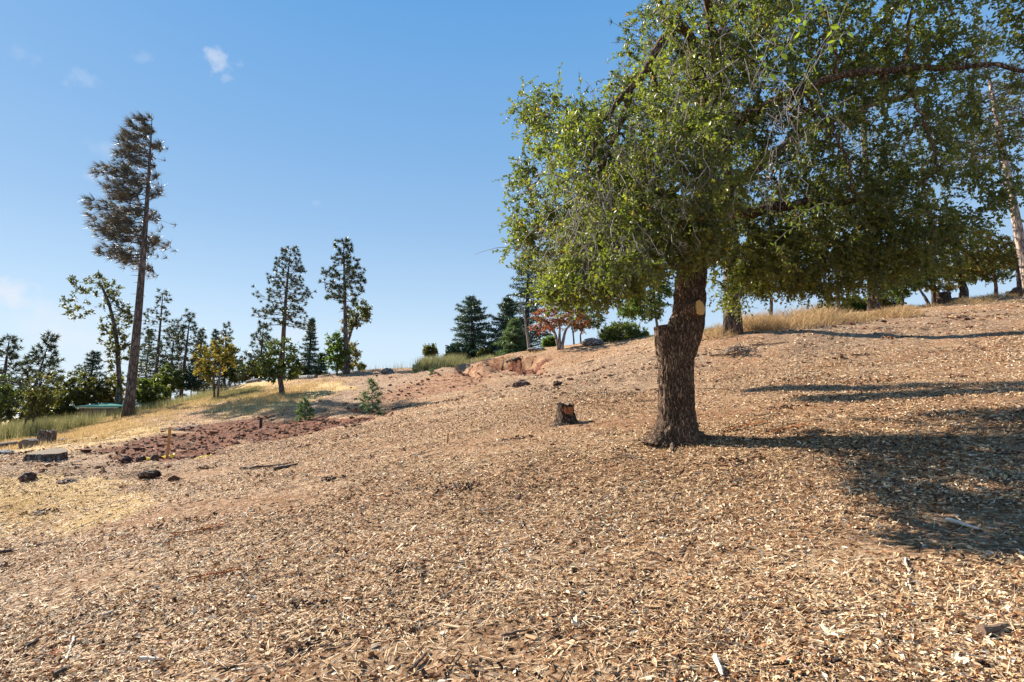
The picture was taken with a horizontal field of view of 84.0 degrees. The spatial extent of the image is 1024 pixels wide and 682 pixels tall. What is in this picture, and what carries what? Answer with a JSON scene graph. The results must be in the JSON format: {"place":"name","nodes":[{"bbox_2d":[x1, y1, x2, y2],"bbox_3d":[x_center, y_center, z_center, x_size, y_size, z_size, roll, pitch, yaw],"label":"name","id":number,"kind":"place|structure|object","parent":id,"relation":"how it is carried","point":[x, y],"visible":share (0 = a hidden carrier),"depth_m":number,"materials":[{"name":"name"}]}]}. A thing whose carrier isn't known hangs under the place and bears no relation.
{"place":"outdoors","nodes":[
{"label":"outdoors","id":0,"kind":"place"},
{"bbox_2d":[0,371,364,546],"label":"dry grass","id":1,"kind":"structure","parent":0,"point":[87,430],"depth_m":21.79,"materials":[{"name":"plant"}]},
{"bbox_2d":[0,296,1023,681],"bbox_3d":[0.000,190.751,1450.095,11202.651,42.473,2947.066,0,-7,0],"label":"ground","id":2,"kind":"structure","parent":0,"point":[492,630],"depth_m":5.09,"materials":[{"name":"wood"}]},
{"bbox_2d":[0,373,17,421],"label":"tree","id":3,"kind":"object","parent":2,"relation":"on","point":[6,390],"visible":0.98,"depth_m":29.86,"materials":[{"name":"green plant"}]},
{"bbox_2d":[0,441,18,447],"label":"log","id":4,"kind":"object","parent":2,"relation":"on","point":[7,444],"visible":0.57,"depth_m":18.24,"materials":[{"name":"grey wood"}]},
{"bbox_2d":[0,334,38,426],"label":"conifer","id":5,"kind":"object","parent":2,"relation":"on","point":[9,351],"visible":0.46,"depth_m":36.13,"materials":[{"name":"plant"}]},
{"bbox_2d":[1,388,52,424],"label":"tree","id":6,"kind":"object","parent":2,"relation":"on","point":[21,416],"visible":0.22,"depth_m":32.49,"materials":[{"name":"green plant"}]},
{"bbox_2d":[18,472,37,482],"bbox_3d":[-7.695,2.168,9.039,0.237,0.174,0.272,7,-10,-44],"label":"rock","id":7,"kind":"object","parent":2,"relation":"on","point":[24,477],"visible":0.72,"depth_m":8.97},
{"bbox_2d":[18,438,39,447],"bbox_3d":[-13.041,2.770,15.386,0.279,0.290,0.952,4,-8,-27],"label":"log","id":8,"kind":"object","parent":2,"relation":"on","point":[24,443],"visible":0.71,"depth_m":15.02,"materials":[{"name":"grey wood"}]},
{"bbox_2d":[0,329,66,423],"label":"conifer","id":9,"kind":"object","parent":2,"relation":"on","point":[52,361],"visible":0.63,"depth_m":32.89,"materials":[{"name":"plant"}]},
{"bbox_2d":[21,387,58,430],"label":"sapling","id":10,"kind":"object","parent":2,"relation":"on","point":[40,404],"visible":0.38,"depth_m":25.08,"materials":[{"name":"green plant"}]},
{"bbox_2d":[14,367,67,436],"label":"sapling","id":11,"kind":"object","parent":2,"relation":"on","point":[32,408],"visible":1,"depth_m":24.84,"materials":[{"name":"green plant"}]},
{"bbox_2d":[22,448,68,461],"bbox_3d":[-9.144,2.284,11.213,0.924,0.298,0.962,0,-7,0],"label":"stump","id":12,"kind":"object","parent":2,"relation":"on","point":[55,454],"visible":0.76,"depth_m":11.06,"materials":[{"name":"wood"}]},
{"bbox_2d":[36,430,56,443],"bbox_3d":[-13.588,2.851,16.577,0.604,0.526,0.588,0,-7,0],"label":"stump","id":13,"kind":"object","parent":2,"relation":"on","point":[48,435],"visible":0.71,"depth_m":16.46,"materials":[{"name":"grey wood"}]},
{"bbox_2d":[36,402,79,421],"bbox_3d":[-29.264,4.699,36.763,2.347,1.566,2.347,-6,-9,39],"label":"bush","id":14,"kind":"object","parent":2,"relation":"on","point":[58,409],"visible":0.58,"depth_m":36.44,"materials":[{"name":"green plant"}]},
{"bbox_2d":[52,665,70,677],"bbox_3d":[-2.394,1.758,3.023,0.039,0.046,0.076,-4,-8,31],"label":"stick","id":15,"kind":"object","parent":2,"relation":"on","point":[56,674],"visible":0.99,"depth_m":3.01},
{"bbox_2d":[56,478,79,483],"bbox_3d":[-6.842,2.170,8.767,0.375,0.109,0.243,0,-7,0],"label":"soil clod","id":16,"kind":"object","parent":2,"relation":"on","point":[66,480],"visible":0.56,"depth_m":8.72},
{"bbox_2d":[53,369,104,409],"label":"tree","id":17,"kind":"object","parent":2,"relation":"on","point":[76,395],"visible":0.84,"depth_m":37.50,"materials":[{"name":"green plant"}]},
{"bbox_2d":[69,350,109,416],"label":"conifer","id":18,"kind":"object","parent":2,"relation":"on","point":[93,363],"visible":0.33,"depth_m":39.95,"materials":[{"name":"plant"}]},
{"bbox_2d":[58,270,141,407],"bbox_3d":[-26.830,0.028,36.972,5.028,9.701,2.933,0,-7,0],"label":"oak tree","id":19,"kind":"object","parent":2,"relation":"on","point":[114,332],"visible":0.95,"depth_m":37.01,"materials":[{"name":"green plant"}]},
{"bbox_2d":[74,403,145,418],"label":"shed","id":20,"kind":"structure","parent":2,"relation":"on","point":[104,407],"depth_m":34.94,"materials":[{"name":"teal metal"}]},
{"bbox_2d":[98,373,126,402],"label":"tree","id":21,"kind":"object","parent":2,"relation":"on","point":[107,396],"visible":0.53,"depth_m":39.59,"materials":[{"name":"green plant"}]},
{"bbox_2d":[119,456,132,462],"bbox_3d":[-7.505,2.333,11.072,0.240,0.208,0.240,3,-8,-26],"label":"soil clod","id":22,"kind":"object","parent":2,"relation":"on","point":[127,459],"visible":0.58,"depth_m":11.00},
{"bbox_2d":[79,110,176,417],"bbox_3d":[-21.451,-4.466,31.949,3.964,17.591,5.874,-2,-7,12],"label":"pine tree","id":23,"kind":"object","parent":2,"relation":"on","point":[116,218],"visible":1,"depth_m":31.31,"materials":[{"name":"plant"}]},
{"bbox_2d":[136,328,159,402],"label":"conifer","id":24,"kind":"object","parent":2,"relation":"on","point":[146,353],"visible":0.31,"depth_m":50.11,"materials":[{"name":"plant"}]},
{"bbox_2d":[137,469,160,478],"bbox_3d":[-5.741,2.111,8.999,0.324,0.158,0.246,0,-7,0],"label":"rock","id":25,"kind":"object","parent":2,"relation":"on","point":[150,474],"visible":0.92,"depth_m":8.91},
{"bbox_2d":[139,656,163,660],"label":"stick","id":26,"kind":"object","parent":2,"relation":"on","point":[141,658],"visible":0.94,"depth_m":3.03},
{"bbox_2d":[136,376,171,405],"bbox_3d":[-23.952,3.438,37.719,2.469,2.240,2.481,0,-7,0],"label":"bush","id":27,"kind":"object","parent":2,"relation":"on","point":[144,393],"visible":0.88,"depth_m":37.46,"materials":[{"name":"green plant"}]},
{"bbox_2d":[121,288,190,395],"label":"conifer","id":28,"kind":"object","parent":2,"relation":"on","point":[158,350],"visible":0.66,"depth_m":46.30,"materials":[{"name":"plant"}]},
{"bbox_2d":[149,362,186,399],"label":"bush","id":29,"kind":"object","parent":2,"relation":"on","point":[175,380],"visible":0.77,"depth_m":41.66,"materials":[{"name":"green plant"}]},
{"bbox_2d":[148,320,188,399],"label":"conifer","id":30,"kind":"object","parent":2,"relation":"on","point":[164,350],"visible":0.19,"depth_m":50.06,"materials":[{"name":"plant"}]},
{"bbox_2d":[166,427,170,458],"bbox_3d":[-6.904,2.107,11.432,0.060,0.745,0.027,0,-7,0],"label":"stake","id":31,"kind":"object","parent":2,"relation":"on","point":[168,443],"visible":0.81,"depth_m":11.43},
{"bbox_2d":[158,309,210,398],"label":"conifer","id":32,"kind":"object","parent":2,"relation":"on","point":[186,351],"visible":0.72,"depth_m":44.09,"materials":[{"name":"plant"}]},
{"bbox_2d":[182,369,204,396],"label":"bush","id":33,"kind":"object","parent":2,"relation":"on","point":[190,383],"visible":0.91,"depth_m":42.80,"materials":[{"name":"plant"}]},
{"bbox_2d":[171,522,225,534],"bbox_3d":[-2.874,1.723,5.229,0.456,0.103,0.070,2,-7,-18],"label":"dead spray","id":34,"kind":"object","parent":2,"relation":"on","point":[208,527],"visible":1,"depth_m":5.22,"materials":[{"name":"brown plant"}]},
{"bbox_2d":[187,327,210,393],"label":"conifer","id":35,"kind":"object","parent":2,"relation":"on","point":[207,345],"visible":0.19,"depth_m":50.18,"materials":[{"name":"plant"}]},
{"bbox_2d":[195,329,223,391],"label":"conifer","id":36,"kind":"object","parent":2,"relation":"on","point":[215,337],"visible":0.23,"depth_m":50.14,"materials":[{"name":"plant"}]},
{"bbox_2d":[186,567,240,580],"bbox_3d":[-2.117,1.657,4.054,0.364,0.069,0.054,2,-7,-17],"label":"dead spray","id":37,"kind":"object","parent":2,"relation":"on","point":[208,573],"visible":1,"depth_m":4.05,"materials":[{"name":"brown plant"}]},
{"bbox_2d":[191,335,236,397],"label":"young tree","id":38,"kind":"object","parent":2,"relation":"on","point":[227,354],"visible":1,"depth_m":31.02,"materials":[{"name":"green plant"}]},
{"bbox_2d":[202,321,241,390],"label":"conifer","id":39,"kind":"object","parent":2,"relation":"on","point":[224,333],"visible":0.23,"depth_m":50.15,"materials":[{"name":"plant"}]},
{"bbox_2d":[217,347,243,385],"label":"tree","id":40,"kind":"object","parent":2,"relation":"on","point":[225,373],"visible":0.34,"depth_m":47.90,"materials":[{"name":"green plant"}]},
{"bbox_2d":[226,367,250,384],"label":"bush","id":41,"kind":"object","parent":2,"relation":"on","point":[232,376],"visible":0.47,"depth_m":46.70,"materials":[{"name":"green plant"}]},
{"bbox_2d":[244,356,271,380],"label":"bush","id":42,"kind":"object","parent":2,"relation":"on","point":[251,371],"visible":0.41,"depth_m":44.78,"materials":[{"name":"green plant"}]},
{"bbox_2d":[233,321,286,380],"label":"conifer","id":43,"kind":"object","parent":2,"relation":"on","point":[262,339],"visible":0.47,"depth_m":45.91,"materials":[{"name":"plant"}]},
{"bbox_2d":[239,462,290,468],"bbox_3d":[-3.761,1.897,8.636,0.961,0.139,0.079,-3,-8,21],"label":"stick","id":44,"kind":"object","parent":2,"relation":"on","point":[251,467],"visible":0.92,"depth_m":8.65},
{"bbox_2d":[250,336,303,393],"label":"oak tree","id":45,"kind":"object","parent":2,"relation":"on","point":[271,373],"visible":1,"depth_m":25.00,"materials":[{"name":"green plant"}]},
{"bbox_2d":[251,245,316,380],"bbox_3d":[-14.992,-1.881,37.455,4.124,9.334,4.589,0,-7,0],"label":"pine tree","id":46,"kind":"object","parent":2,"relation":"on","point":[285,307],"visible":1,"depth_m":37.38,"materials":[{"name":"plant"}]},
{"bbox_2d":[273,463,297,470],"bbox_3d":[-3.216,1.789,8.092,0.336,0.116,0.071,0,-7,0],"label":"stick","id":47,"kind":"object","parent":2,"relation":"on","point":[282,467],"visible":0.92,"depth_m":8.08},
{"bbox_2d":[173,363,408,412],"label":"weeds","id":48,"kind":"object","parent":2,"relation":"on","point":[235,392],"visible":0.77,"depth_m":30.75,"materials":[{"name":"beige plant"}]},
{"bbox_2d":[286,366,311,375],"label":"bush","id":49,"kind":"object","parent":2,"relation":"on","point":[291,370],"visible":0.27,"depth_m":43.56,"materials":[{"name":"green plant"}]},
{"bbox_2d":[294,396,316,421],"bbox_3d":[-6.211,2.148,17.300,0.850,1.050,0.753,0,-7,0],"label":"pine seedling","id":50,"kind":"object","parent":2,"relation":"on","point":[300,412],"visible":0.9,"depth_m":17.24,"materials":[{"name":"plant"}]},
{"bbox_2d":[293,375,317,379],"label":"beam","id":51,"kind":"structure","parent":2,"relation":"on","point":[307,376],"depth_m":33.50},
{"bbox_2d":[297,317,322,375],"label":"conifer","id":52,"kind":"object","parent":2,"relation":"on","point":[310,337],"visible":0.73,"depth_m":44.09,"materials":[{"name":"plant"}]},
{"bbox_2d":[312,352,329,374],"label":"conifer","id":53,"kind":"object","parent":2,"relation":"on","point":[321,357],"visible":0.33,"depth_m":45.90,"materials":[{"name":"plant"}]},
{"bbox_2d":[322,330,352,374],"bbox_3d":[-9.805,0.703,32.212,1.722,2.682,1.577,-5,-9,35],"label":"shrub","id":54,"kind":"object","parent":2,"relation":"on","point":[340,357],"visible":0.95,"depth_m":32.03,"materials":[{"name":"green plant"}]},
{"bbox_2d":[318,236,367,374],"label":"pine tree","id":55,"kind":"object","parent":2,"relation":"on","point":[349,271],"visible":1,"depth_m":32.50,"materials":[{"name":"plant"}]},
{"bbox_2d":[338,340,361,371],"bbox_3d":[-10.442,1.100,36.628,1.578,2.375,1.617,0,-7,0],"label":"shrub","id":56,"kind":"object","parent":2,"relation":"on","point":[356,353],"visible":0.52,"depth_m":36.60,"materials":[{"name":"green plant"}]},
{"bbox_2d":[338,298,372,341],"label":"oak tree","id":57,"kind":"object","parent":2,"relation":"on","point":[365,317],"visible":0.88,"depth_m":38.29,"materials":[{"name":"green plant"}]},
{"bbox_2d":[0,326,721,440],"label":"tall grass","id":58,"kind":"structure","parent":2,"relation":"on","point":[15,429],"depth_m":27.92,"materials":[{"name":"plant"}]},
{"bbox_2d":[358,377,384,414],"bbox_3d":[-4.027,1.696,16.366,1.000,1.428,1.037,0,-7,0],"label":"pine seedling","id":59,"kind":"object","parent":2,"relation":"on","point":[370,381],"visible":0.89,"depth_m":16.41,"materials":[{"name":"plant"}]},
{"bbox_2d":[409,652,426,671],"bbox_3d":[-0.450,1.552,2.754,0.024,0.044,0.138,-3,-8,25],"label":"stick","id":60,"kind":"object","parent":2,"relation":"on","point":[416,663],"visible":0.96,"depth_m":2.74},
{"bbox_2d":[422,343,438,358],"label":"bush","id":61,"kind":"object","parent":2,"relation":"on","point":[427,350],"visible":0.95,"depth_m":35.94,"materials":[{"name":"green plant"}]},
{"bbox_2d":[444,341,475,358],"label":"bush","id":62,"kind":"object","parent":2,"relation":"on","point":[455,348],"visible":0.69,"depth_m":32.87,"materials":[{"name":"green plant"}]},
{"bbox_2d":[450,294,491,359],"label":"conifer","id":63,"kind":"object","parent":2,"relation":"on","point":[473,311],"visible":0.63,"depth_m":34.01,"materials":[{"name":"plant"}]},
{"bbox_2d":[475,346,495,358],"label":"bush","id":64,"kind":"object","parent":2,"relation":"on","point":[487,351],"visible":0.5,"depth_m":31.91,"materials":[{"name":"green plant"}]},
{"bbox_2d":[469,296,532,359],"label":"conifer","id":65,"kind":"object","parent":2,"relation":"on","point":[503,319],"visible":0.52,"depth_m":33.04,"materials":[{"name":"plant"}]},
{"bbox_2d":[0,313,1017,681],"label":"bark heaps","id":66,"kind":"object","parent":2,"relation":"on","point":[422,671],"visible":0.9,"depth_m":5.64,"materials":[{"name":"wood"}]},
{"bbox_2d":[491,317,529,357],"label":"conifer","id":67,"kind":"object","parent":2,"relation":"on","point":[515,338],"visible":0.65,"depth_m":30.89,"materials":[{"name":"plant"}]},
{"bbox_2d":[0,316,1023,681],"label":"straw","id":68,"kind":"object","parent":2,"relation":"on","point":[768,676],"visible":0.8,"depth_m":3.51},
{"bbox_2d":[0,315,1023,681],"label":"bark chunks","id":69,"kind":"object","parent":2,"relation":"on","point":[710,679],"visible":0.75,"depth_m":3.67,"materials":[{"name":"wood"}]},
{"bbox_2d":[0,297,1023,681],"bbox_3d":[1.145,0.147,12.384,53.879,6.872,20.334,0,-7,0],"label":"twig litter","id":70,"kind":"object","parent":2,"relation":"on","point":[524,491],"visible":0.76,"depth_m":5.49,"materials":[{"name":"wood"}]},
{"bbox_2d":[8,305,1023,487],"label":"soil clods","id":71,"kind":"object","parent":2,"relation":"on","point":[138,447],"visible":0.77,"depth_m":14.43,"materials":[{"name":"soil"}]},
{"bbox_2d":[511,380,529,387],"bbox_3d":[0.277,1.304,16.886,0.601,0.311,0.400,0,-7,0],"label":"rock","id":72,"kind":"object","parent":2,"relation":"on","point":[517,384],"visible":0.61,"depth_m":16.74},
{"bbox_2d":[501,623,543,636],"bbox_3d":[0.055,1.491,2.935,0.226,0.056,0.022,1,-7,-10],"label":"stick","id":73,"kind":"object","parent":2,"relation":"on","point":[512,632],"visible":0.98,"depth_m":2.93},
{"bbox_2d":[519,296,529,347],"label":"dead tree","id":74,"kind":"object","parent":2,"relation":"on","point":[527,337],"visible":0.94,"depth_m":29.25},
{"bbox_2d":[505,248,552,349],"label":"conifer","id":75,"kind":"object","parent":2,"relation":"on","point":[528,314],"visible":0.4,"depth_m":34.30,"materials":[{"name":"plant"}]},
{"bbox_2d":[540,335,556,347],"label":"bush","id":76,"kind":"object","parent":2,"relation":"on","point":[549,341],"visible":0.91,"depth_m":27.02,"materials":[{"name":"green plant"}]},
{"bbox_2d":[527,304,591,349],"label":"maple tree","id":77,"kind":"object","parent":2,"relation":"on","point":[549,326],"visible":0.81,"depth_m":24.08,"materials":[{"name":"red plant"}]},
{"bbox_2d":[549,402,578,426],"bbox_3d":[0.833,1.130,8.738,0.658,0.396,0.602,0,-7,0],"label":"stump","id":78,"kind":"object","parent":2,"relation":"on","point":[565,413],"visible":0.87,"depth_m":8.62,"materials":[{"name":"brown wood"}]},
{"bbox_2d":[561,305,592,344],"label":"young tree","id":79,"kind":"object","parent":2,"relation":"on","point":[571,318],"visible":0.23,"depth_m":26.17,"materials":[{"name":"green plant"}]},
{"bbox_2d":[580,337,603,345],"bbox_3d":[3.323,0.092,23.404,0.939,0.427,0.819,-3,-8,25],"label":"boulder","id":80,"kind":"object","parent":2,"relation":"on","point":[593,341],"visible":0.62,"depth_m":23.11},
{"bbox_2d":[578,304,607,342],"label":"young tree","id":81,"kind":"object","parent":2,"relation":"on","point":[593,323],"visible":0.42,"depth_m":26.16,"materials":[{"name":"green plant"}]},
{"bbox_2d":[567,137,676,325],"bbox_3d":[2.464,-1.829,12.180,2.491,5.894,3.552,-2,-7,17],"label":"young tree","id":82,"kind":"object","parent":2,"relation":"on","point":[635,309],"visible":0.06,"depth_m":12.55,"materials":[{"name":"green plant"}]},
{"bbox_2d":[597,320,649,341],"bbox_3d":[4.697,-0.268,24.202,2.190,1.305,2.239,5,-9,-35],"label":"bush","id":83,"kind":"object","parent":2,"relation":"on","point":[613,332],"visible":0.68,"depth_m":23.66,"materials":[{"name":"green plant"}]},
{"bbox_2d":[713,653,723,677],"bbox_3d":[0.861,1.350,2.372,0.028,0.041,0.141,-1,-7,9],"label":"stick","id":84,"kind":"object","parent":2,"relation":"on","point":[718,662],"visible":0.98,"depth_m":2.37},
{"bbox_2d":[607,0,845,335],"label":"pine tree","id":85,"kind":"object","parent":2,"relation":"on","point":[729,322],"visible":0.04,"depth_m":17.12,"materials":[{"name":"green plant"}]},
{"bbox_2d":[714,343,757,354],"bbox_3d":[5.927,0.258,14.858,1.131,0.365,1.041,-4,-8,31],"label":"brush pile","id":86,"kind":"object","parent":2,"relation":"on","point":[738,348],"visible":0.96,"depth_m":14.73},
{"bbox_2d":[724,421,763,430],"bbox_3d":[2.792,1.019,6.825,0.576,0.124,0.088,2,-7,-17],"label":"dead spray","id":87,"kind":"object","parent":2,"relation":"on","point":[735,427],"visible":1,"depth_m":6.81,"materials":[{"name":"brown plant"}]},
{"bbox_2d":[475,0,1023,451],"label":"oak tree","id":88,"kind":"object","parent":2,"relation":"on","point":[688,240],"visible":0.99,"depth_m":5.91,"materials":[{"name":"green plant"}]},
{"bbox_2d":[503,291,1023,368],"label":"dry brush","id":89,"kind":"object","parent":2,"relation":"on","point":[803,317],"visible":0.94,"depth_m":17.86,"materials":[{"name":"plant"}]},
{"bbox_2d":[739,272,788,315],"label":"tree","id":90,"kind":"object","parent":2,"relation":"on","point":[770,307],"visible":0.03,"depth_m":27.36,"materials":[{"name":"green plant"}]},
{"bbox_2d":[807,624,842,637],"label":"maple leaf","id":91,"kind":"object","parent":2,"relation":"on","point":[829,631],"visible":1,"depth_m":2.50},
{"bbox_2d":[793,182,882,312],"bbox_3d":[13.914,-3.904,24.551,4.507,5.869,4.256,0,-7,0],"label":"tree","id":92,"kind":"object","parent":2,"relation":"on","point":[838,304],"visible":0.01,"depth_m":24.32,"materials":[{"name":"green plant"}]},
{"bbox_2d":[840,296,866,313],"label":"bush","id":93,"kind":"object","parent":2,"relation":"on","point":[862,307],"visible":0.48,"depth_m":24.96,"materials":[{"name":"green plant"}]},
{"bbox_2d":[803,29,946,310],"bbox_3d":[14.943,-7.449,24.258,5.611,12.777,5.619,5,-8,-34],"label":"pine tree","id":94,"kind":"object","parent":2,"relation":"on","point":[877,305],"visible":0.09,"depth_m":23.70,"materials":[{"name":"green plant"}]},
{"bbox_2d":[879,290,906,307],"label":"bush","id":95,"kind":"object","parent":2,"relation":"on","point":[887,302],"visible":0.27,"depth_m":26.15,"materials":[{"name":"green plant"}]},
{"bbox_2d":[882,265,922,305],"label":"tree","id":96,"kind":"object","parent":2,"relation":"on","point":[906,291],"visible":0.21,"depth_m":24.36,"materials":[{"name":"green plant"}]},
{"bbox_2d":[904,557,911,593],"bbox_3d":[2.120,1.252,3.059,0.044,0.070,0.526,-5,-8,34],"label":"stick","id":97,"kind":"object","parent":2,"relation":"on","point":[905,561],"visible":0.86,"depth_m":3.11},
{"bbox_2d":[892,262,943,303],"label":"tree","id":98,"kind":"object","parent":2,"relation":"on","point":[928,280],"visible":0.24,"depth_m":23.26,"materials":[{"name":"green plant"}]},
{"bbox_2d":[862,113,992,304],"bbox_3d":[19.000,-5.904,25.997,5.736,8.918,5.208,0,-7,0],"label":"tree","id":99,"kind":"object","parent":2,"relation":"on","point":[933,297],"visible":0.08,"depth_m":25.39,"materials":[{"name":"green plant"}]},
{"bbox_2d":[936,291,951,303],"bbox_3d":[18.134,-1.767,23.886,0.596,0.600,0.596,-5,-9,38],"label":"stump","id":100,"kind":"object","parent":2,"relation":"on","point":[943,297],"visible":0.71,"depth_m":23.71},
{"bbox_2d":[932,651,968,663],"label":"maple leaf","id":101,"kind":"object","parent":2,"relation":"on","point":[954,655],"visible":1,"depth_m":2.17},
{"bbox_2d":[945,517,980,529],"bbox_3d":[3.002,1.214,3.789,0.032,0.039,0.240,1,-7,-12],"label":"stick","id":102,"kind":"object","parent":2,"relation":"on","point":[957,521],"visible":0.97,"depth_m":3.80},
{"bbox_2d":[916,210,1017,298],"bbox_3d":[19.586,-3.613,24.543,4.242,4.144,3.581,0,-7,0],"label":"maple tree","id":103,"kind":"object","parent":2,"relation":"on","point":[981,256],"visible":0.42,"depth_m":23.94,"materials":[{"name":"green plant"}]},
{"bbox_2d":[920,24,1023,297],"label":"pine tree","id":104,"kind":"object","parent":2,"relation":"on","point":[1018,229],"visible":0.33,"depth_m":22.02,"materials":[{"name":"green plant"}]},
{"bbox_2d":[955,245,1015,295],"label":"tree","id":105,"kind":"object","parent":2,"relation":"on","point":[1001,275],"visible":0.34,"depth_m":27.33,"materials":[{"name":"green plant"}]},
{"bbox_2d":[954,643,1016,661],"bbox_3d":[1.792,1.196,2.134,0.198,0.053,0.129,-4,-8,30],"label":"twig","id":106,"kind":"object","parent":2,"relation":"on","point":[997,658],"visible":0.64,"depth_m":2.16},
{"bbox_2d":[958,64,1023,286],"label":"tree","id":107,"kind":"object","parent":2,"relation":"on","point":[1018,275],"visible":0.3,"depth_m":25.02,"materials":[{"name":"green plant"}]},
{"bbox_2d":[976,622,1009,635],"bbox_3d":[2.006,1.198,2.362,0.140,0.050,0.046,1,-7,-8],"label":"rock","id":108,"kind":"object","parent":2,"relation":"on","point":[985,630],"visible":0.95,"depth_m":2.35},
{"bbox_2d":[1010,287,1022,295],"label":"rock","id":109,"kind":"object","parent":2,"relation":"on","point":[1014,290],"visible":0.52,"depth_m":23.76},
{"bbox_2d":[0,0,1023,416],"label":"sky","id":110,"kind":"structure","parent":0,"point":[307,125],"materials":[{"name":"blue"}]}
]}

